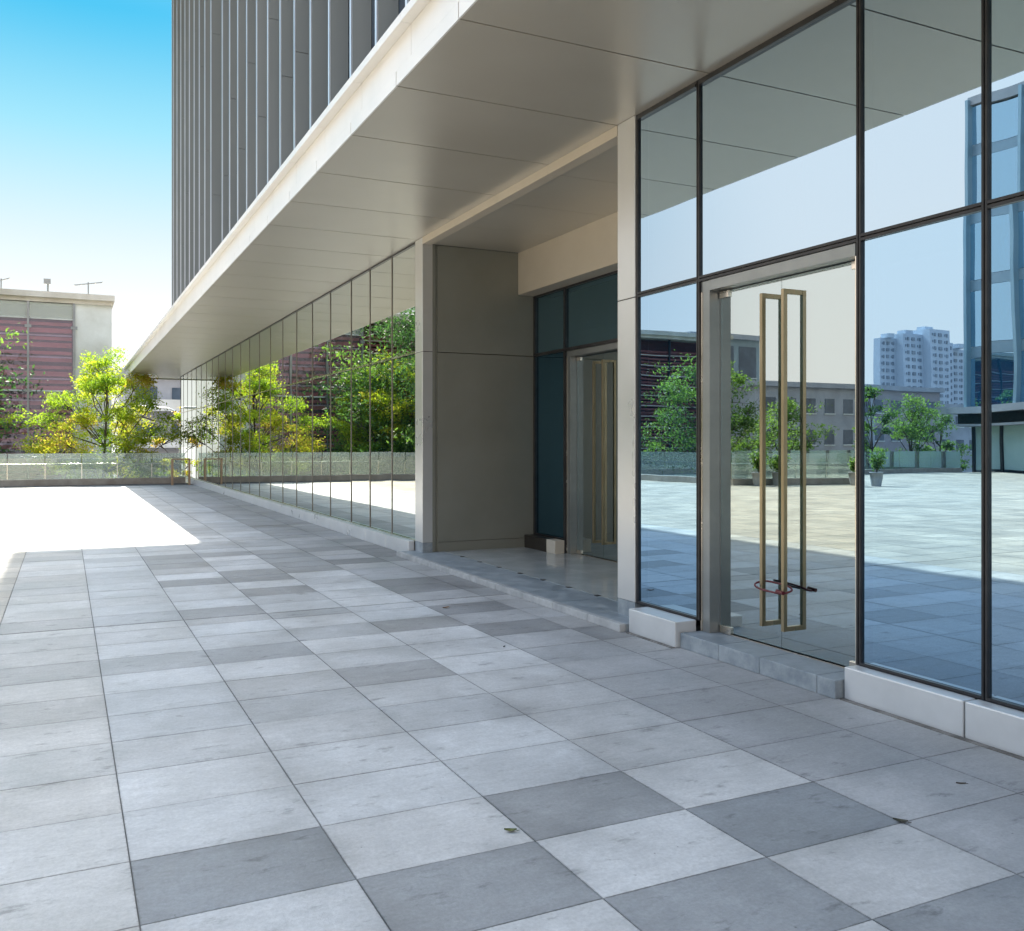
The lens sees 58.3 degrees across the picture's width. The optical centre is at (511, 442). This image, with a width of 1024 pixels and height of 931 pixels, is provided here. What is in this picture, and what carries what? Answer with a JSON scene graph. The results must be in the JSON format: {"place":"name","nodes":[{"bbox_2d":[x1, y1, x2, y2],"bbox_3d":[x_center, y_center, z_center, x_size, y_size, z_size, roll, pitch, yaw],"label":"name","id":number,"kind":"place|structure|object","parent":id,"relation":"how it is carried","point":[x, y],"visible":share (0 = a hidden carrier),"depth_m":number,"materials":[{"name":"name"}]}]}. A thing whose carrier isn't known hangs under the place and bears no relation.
{"place":"outdoors","nodes":[
{"label":"outdoors","id":0,"kind":"place"},
{"bbox_2d":[0,414,36,462],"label":"broadleaf tree","id":1,"kind":"object","parent":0,"point":[9,420],"visible":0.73,"depth_m":38.21,"materials":[{"name":"green plant"}]},
{"bbox_2d":[0,322,47,477],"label":"broadleaf tree","id":2,"kind":"object","parent":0,"point":[9,379],"visible":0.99,"depth_m":37.54,"materials":[{"name":"green plant"}]},
{"bbox_2d":[0,288,114,479],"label":"louvre hall","id":3,"kind":"structure","parent":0,"point":[64,330],"depth_m":43.24,"materials":[{"name":"concrete"}]},
{"bbox_2d":[0,277,9,287],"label":"roof antenna","id":4,"kind":"object","parent":3,"relation":"on","point":[1,279],"visible":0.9,"depth_m":43.74,"materials":[{"name":"grey metal"}]},
{"bbox_2d":[44,278,50,290],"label":"roof vent","id":5,"kind":"object","parent":3,"relation":"on","point":[47,282],"visible":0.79,"depth_m":43.84,"materials":[{"name":"grey metal"}]},
{"bbox_2d":[74,281,102,293],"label":"roof antenna","id":6,"kind":"object","parent":3,"relation":"on","point":[88,283],"visible":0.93,"depth_m":44.48,"materials":[{"name":"grey metal"}]},
{"bbox_2d":[0,0,171,446],"label":"sky","id":7,"kind":"structure","parent":0,"point":[86,85],"materials":[{"name":"blue"}]},
{"bbox_2d":[4,346,184,478],"bbox_3d":[-16.713,1.317,37.593,6.616,10.576,6.902,0,0,34],"label":"broadleaf tree","id":8,"kind":"object","parent":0,"point":[92,384],"visible":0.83,"depth_m":37.15,"materials":[{"name":"green plant"}]},
{"bbox_2d":[115,368,186,482],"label":"apartment block","id":9,"kind":"structure","parent":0,"point":[169,390],"depth_m":73.06,"materials":[{"name":"grey concrete"}]},
{"bbox_2d":[136,387,156,404],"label":"window","id":10,"kind":"structure","parent":9,"relation":"in","point":[151,388],"depth_m":72.79,"materials":[{"name":"glass"}]},
{"bbox_2d":[136,424,156,436],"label":"window","id":11,"kind":"structure","parent":9,"relation":"in","point":[150,424],"depth_m":72.65,"materials":[{"name":"glass"}]},
{"bbox_2d":[172,388,179,399],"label":"window","id":12,"kind":"structure","parent":9,"relation":"in","point":[175,391],"depth_m":73.59,"materials":[{"name":"glass"}]},
{"bbox_2d":[173,460,178,475],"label":"window","id":13,"kind":"structure","parent":9,"relation":"in","point":[175,466],"depth_m":73.61,"materials":[{"name":"glass"}]},
{"bbox_2d":[144,406,179,474],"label":"street lamp","id":14,"kind":"object","parent":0,"point":[179,435],"visible":0.2,"depth_m":44.39,"materials":[{"name":"grey metal"}]},
{"bbox_2d":[150,408,179,476],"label":"broadleaf tree","id":15,"kind":"object","parent":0,"point":[177,416],"visible":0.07,"depth_m":41.01,"materials":[{"name":"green plant"}]},
{"bbox_2d":[0,483,1023,930],"bbox_3d":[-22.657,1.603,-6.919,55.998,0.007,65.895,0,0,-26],"label":"plaza paving","id":16,"kind":"structure","parent":0,"point":[308,723],"depth_m":4.57,"materials":[{"name":"grey concrete"}]},
{"bbox_2d":[0,453,185,486],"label":"glass balustrade","id":17,"kind":"object","parent":16,"relation":"on","point":[81,481],"visible":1,"depth_m":34.65,"materials":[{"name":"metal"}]},
{"bbox_2d":[171,458,190,484],"bbox_3d":[-12.485,1.100,34.627,0.690,1.000,0.080,0,0,-26],"label":"rail hoop","id":18,"kind":"object","parent":16,"relation":"on","point":[189,471],"visible":1,"depth_m":34.71,"materials":[{"name":"brown metal"}]},
{"bbox_2d":[504,828,518,830],"bbox_3d":[-0.001,1.591,3.776,0.064,0.012,0.027,0,0,0],"label":"fallen leaf","id":19,"kind":"object","parent":16,"relation":"on","point":[510,829],"visible":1,"depth_m":3.78,"materials":[{"name":"green plant"}]},
{"bbox_2d":[123,0,1023,760],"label":"office building","id":20,"kind":"structure","parent":16,"relation":"on","point":[685,324],"depth_m":7.41,"materials":[{"name":"metal"}]},
{"bbox_2d":[181,376,182,411],"label":"window pane","id":21,"kind":"structure","parent":20,"relation":"in","point":[182,376],"depth_m":39.24,"materials":[{"name":"clear glass"}]},
{"bbox_2d":[181,413,182,474],"label":"window pane","id":22,"kind":"structure","parent":20,"relation":"in","point":[181,413],"depth_m":39.25,"materials":[{"name":"clear glass"}]},
{"bbox_2d":[184,374,186,411],"label":"window pane","id":23,"kind":"structure","parent":20,"relation":"in","point":[185,376],"depth_m":38.25,"materials":[{"name":"clear glass"}]},
{"bbox_2d":[184,412,186,475],"label":"window pane","id":24,"kind":"structure","parent":20,"relation":"in","point":[185,413],"depth_m":38.25,"materials":[{"name":"clear glass"}]},
{"bbox_2d":[188,371,191,409],"label":"window pane","id":25,"kind":"structure","parent":20,"relation":"in","point":[190,373],"depth_m":36.73,"materials":[{"name":"clear glass"}]},
{"bbox_2d":[188,411,191,477],"label":"window pane","id":26,"kind":"structure","parent":20,"relation":"in","point":[189,412],"depth_m":36.73,"materials":[{"name":"clear glass"}]},
{"bbox_2d":[192,369,195,408],"label":"window pane","id":27,"kind":"structure","parent":20,"relation":"in","point":[194,371],"depth_m":35.60,"materials":[{"name":"clear glass"}]},
{"bbox_2d":[192,410,195,478],"label":"window pane","id":28,"kind":"structure","parent":20,"relation":"in","point":[193,411],"depth_m":35.60,"materials":[{"name":"clear glass"}]},
{"bbox_2d":[196,366,200,407],"label":"window pane","id":29,"kind":"structure","parent":20,"relation":"in","point":[198,370],"depth_m":34.52,"materials":[{"name":"clear glass"}]},
{"bbox_2d":[196,408,200,479],"label":"window pane","id":30,"kind":"structure","parent":20,"relation":"in","point":[198,411],"depth_m":34.52,"materials":[{"name":"clear glass"}]},
{"bbox_2d":[201,363,205,406],"label":"window pane","id":31,"kind":"structure","parent":20,"relation":"in","point":[203,368],"depth_m":33.27,"materials":[{"name":"clear glass"}]},
{"bbox_2d":[201,407,205,480],"label":"window pane","id":32,"kind":"structure","parent":20,"relation":"in","point":[203,410],"depth_m":33.27,"materials":[{"name":"clear glass"}]},
{"bbox_2d":[207,360,211,405],"label":"window pane","id":33,"kind":"structure","parent":20,"relation":"in","point":[209,364],"depth_m":31.88,"materials":[{"name":"clear glass"}]},
{"bbox_2d":[207,406,211,482],"label":"window pane","id":34,"kind":"structure","parent":20,"relation":"in","point":[209,409],"depth_m":31.88,"materials":[{"name":"clear glass"}]},
{"bbox_2d":[212,357,217,403],"label":"window pane","id":35,"kind":"structure","parent":20,"relation":"in","point":[214,361],"depth_m":30.62,"materials":[{"name":"clear glass"}]},
{"bbox_2d":[212,404,217,484],"label":"window pane","id":36,"kind":"structure","parent":20,"relation":"in","point":[214,407],"depth_m":30.62,"materials":[{"name":"clear glass"}]},
{"bbox_2d":[219,353,224,401],"label":"window pane","id":37,"kind":"structure","parent":20,"relation":"in","point":[221,357],"depth_m":29.25,"materials":[{"name":"clear glass"}]},
{"bbox_2d":[219,402,224,486],"label":"window pane","id":38,"kind":"structure","parent":20,"relation":"in","point":[222,405],"depth_m":29.25,"materials":[{"name":"clear glass"}]},
{"bbox_2d":[225,349,231,400],"label":"window pane","id":39,"kind":"structure","parent":20,"relation":"in","point":[228,355],"depth_m":28.17,"materials":[{"name":"clear glass"}]},
{"bbox_2d":[225,401,231,488],"label":"window pane","id":40,"kind":"structure","parent":20,"relation":"in","point":[228,405],"depth_m":28.17,"materials":[{"name":"clear glass"}]},
{"bbox_2d":[233,344,239,398],"label":"window pane","id":41,"kind":"structure","parent":20,"relation":"in","point":[236,350],"depth_m":26.86,"materials":[{"name":"clear glass"}]},
{"bbox_2d":[233,399,239,490],"label":"window pane","id":42,"kind":"structure","parent":20,"relation":"in","point":[236,403],"depth_m":26.86,"materials":[{"name":"clear glass"}]},
{"bbox_2d":[241,339,248,396],"label":"window pane","id":43,"kind":"structure","parent":20,"relation":"in","point":[244,345],"depth_m":25.51,"materials":[{"name":"clear glass"}]},
{"bbox_2d":[241,396,248,492],"label":"window pane","id":44,"kind":"structure","parent":20,"relation":"in","point":[244,401],"depth_m":25.52,"materials":[{"name":"clear glass"}]},
{"bbox_2d":[250,333,258,393],"label":"window pane","id":45,"kind":"structure","parent":20,"relation":"in","point":[254,341],"depth_m":24.30,"materials":[{"name":"clear glass"}]},
{"bbox_2d":[250,394,258,495],"label":"window pane","id":46,"kind":"structure","parent":20,"relation":"in","point":[254,399],"depth_m":24.30,"materials":[{"name":"clear glass"}]},
{"bbox_2d":[260,327,269,391],"label":"window pane","id":47,"kind":"structure","parent":20,"relation":"in","point":[264,335],"depth_m":22.97,"materials":[{"name":"clear glass"}]},
{"bbox_2d":[260,391,269,498],"label":"window pane","id":48,"kind":"structure","parent":20,"relation":"in","point":[265,396],"depth_m":22.97,"materials":[{"name":"clear glass"}]},
{"bbox_2d":[271,320,281,388],"label":"window pane","id":49,"kind":"structure","parent":20,"relation":"in","point":[276,329],"depth_m":21.77,"materials":[{"name":"clear glass"}]},
{"bbox_2d":[271,388,281,501],"label":"window pane","id":50,"kind":"structure","parent":20,"relation":"in","point":[276,395],"depth_m":21.77,"materials":[{"name":"clear glass"}]},
{"bbox_2d":[283,312,295,385],"label":"window pane","id":51,"kind":"structure","parent":20,"relation":"in","point":[289,323],"depth_m":20.51,"materials":[{"name":"clear glass"}]},
{"bbox_2d":[283,384,295,505],"label":"window pane","id":52,"kind":"structure","parent":20,"relation":"in","point":[289,392],"depth_m":20.51,"materials":[{"name":"clear glass"}]},
{"bbox_2d":[297,303,311,381],"label":"window pane","id":53,"kind":"structure","parent":20,"relation":"in","point":[304,316],"depth_m":19.22,"materials":[{"name":"clear glass"}]},
{"bbox_2d":[297,380,311,510],"label":"window pane","id":54,"kind":"structure","parent":20,"relation":"in","point":[304,390],"depth_m":19.22,"materials":[{"name":"clear glass"}]},
{"bbox_2d":[313,293,329,377],"label":"window pane","id":55,"kind":"structure","parent":20,"relation":"in","point":[321,307],"depth_m":17.94,"materials":[{"name":"clear glass"}]},
{"bbox_2d":[313,376,329,515],"label":"window pane","id":56,"kind":"structure","parent":20,"relation":"in","point":[321,386],"depth_m":17.94,"materials":[{"name":"clear glass"}]},
{"bbox_2d":[331,281,350,372],"label":"window pane","id":57,"kind":"structure","parent":20,"relation":"in","point":[340,297],"depth_m":16.64,"materials":[{"name":"clear glass"}]},
{"bbox_2d":[331,370,350,521],"label":"window pane","id":58,"kind":"structure","parent":20,"relation":"in","point":[340,382],"depth_m":16.65,"materials":[{"name":"clear glass"}]},
{"bbox_2d":[351,366,368,526],"label":"window pane","id":59,"kind":"structure","parent":20,"relation":"in","point":[360,376],"depth_m":15.57,"materials":[{"name":"clear glass"}]},
{"bbox_2d":[352,271,368,367],"label":"window pane","id":60,"kind":"structure","parent":20,"relation":"in","point":[360,285],"depth_m":15.57,"materials":[{"name":"clear glass"}]},
{"bbox_2d":[370,259,390,362],"label":"window pane","id":61,"kind":"structure","parent":20,"relation":"in","point":[380,276],"depth_m":14.58,"materials":[{"name":"clear glass"}]},
{"bbox_2d":[370,360,390,532],"label":"window pane","id":62,"kind":"structure","parent":20,"relation":"in","point":[380,373],"depth_m":14.58,"materials":[{"name":"clear glass"}]},
{"bbox_2d":[392,245,414,356],"label":"window pane","id":63,"kind":"structure","parent":20,"relation":"in","point":[403,264],"depth_m":13.59,"materials":[{"name":"clear glass"}]},
{"bbox_2d":[392,354,414,538],"label":"window pane","id":64,"kind":"structure","parent":20,"relation":"in","point":[403,368],"depth_m":13.59,"materials":[{"name":"clear glass"}]},
{"bbox_2d":[537,290,562,352],"label":"window pane","id":65,"kind":"structure","parent":20,"relation":"in","point":[550,306],"depth_m":13.14,"materials":[{"name":"teal glass"}]},
{"bbox_2d":[537,352,562,537],"label":"window pane","id":66,"kind":"structure","parent":20,"relation":"in","point":[550,366],"depth_m":13.14,"materials":[{"name":"teal glass"}]},
{"bbox_2d":[576,353,603,557],"bbox_3d":[1.045,0.176,12.348,0.200,2.706,0.692,0,0,-26],"label":"door leaf","id":67,"kind":"structure","parent":20,"relation":"in","point":[589,368],"depth_m":12.36,"materials":[{"name":"clear glass"}]},
{"bbox_2d":[567,273,617,347],"label":"window pane","id":68,"kind":"structure","parent":20,"relation":"in","point":[592,306],"depth_m":12.07,"materials":[{"name":"teal glass"}]},
{"bbox_2d":[602,351,617,560],"bbox_3d":[1.362,0.176,11.697,0.200,2.706,0.748,0,0,-26],"label":"door leaf","id":69,"kind":"structure","parent":20,"relation":"in","point":[609,363],"depth_m":11.86,"materials":[{"name":"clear glass"}]},
{"bbox_2d":[639,89,695,291],"label":"window pane","id":70,"kind":"structure","parent":20,"relation":"in","point":[667,136],"depth_m":7.62,"materials":[{"name":"grey glass"}]},
{"bbox_2d":[639,283,695,615],"label":"window pane","id":71,"kind":"structure","parent":20,"relation":"in","point":[667,319],"depth_m":7.62,"materials":[{"name":"blue glass"}]},
{"bbox_2d":[720,278,781,646],"bbox_3d":[1.775,0.151,6.868,0.200,2.655,0.677,0,0,-26],"label":"door leaf","id":72,"kind":"structure","parent":20,"relation":"in","point":[750,315],"depth_m":6.85,"materials":[{"name":"clear glass"}]},
{"bbox_2d":[754,580,792,594],"bbox_3d":[1.847,1.025,6.513,0.136,0.063,0.345,0,0,-26],"label":"cable lock","id":73,"kind":"object","parent":20,"relation":"attached to","point":[778,591],"visible":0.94,"depth_m":6.45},
{"bbox_2d":[701,0,855,274],"label":"window pane","id":74,"kind":"structure","parent":20,"relation":"in","point":[778,127],"depth_m":6.41,"materials":[{"name":"clear glass"}]},
{"bbox_2d":[781,261,854,665],"bbox_3d":[2.094,0.151,6.213,0.200,2.655,0.773,0,0,-26],"label":"door leaf","id":75,"kind":"structure","parent":20,"relation":"in","point":[818,306],"depth_m":6.24,"materials":[{"name":"clear glass"}]},
{"bbox_2d":[862,211,980,694],"label":"window pane","id":76,"kind":"structure","parent":20,"relation":"in","point":[921,571],"depth_m":5.35,"materials":[{"name":"clear glass"}]},
{"bbox_2d":[863,0,980,232],"label":"window pane","id":77,"kind":"structure","parent":20,"relation":"in","point":[922,58],"depth_m":5.38,"materials":[{"name":"clear glass"}]},
{"bbox_2d":[989,0,1023,199],"label":"window pane","id":78,"kind":"structure","parent":20,"relation":"in","point":[1006,17],"depth_m":4.88,"materials":[{"name":"blue glass"}]},
{"bbox_2d":[989,200,1023,705],"label":"window pane","id":79,"kind":"structure","parent":20,"relation":"in","point":[1006,222],"depth_m":4.88,"materials":[{"name":"blue glass"}]},
{"bbox_2d":[893,818,911,822],"bbox_3d":[1.643,1.591,3.868,0.074,0.012,0.031,0,0,26],"label":"fallen leaf","id":80,"kind":"object","parent":16,"relation":"on","point":[900,820],"visible":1,"depth_m":3.88,"materials":[{"name":"green plant"}]}
]}

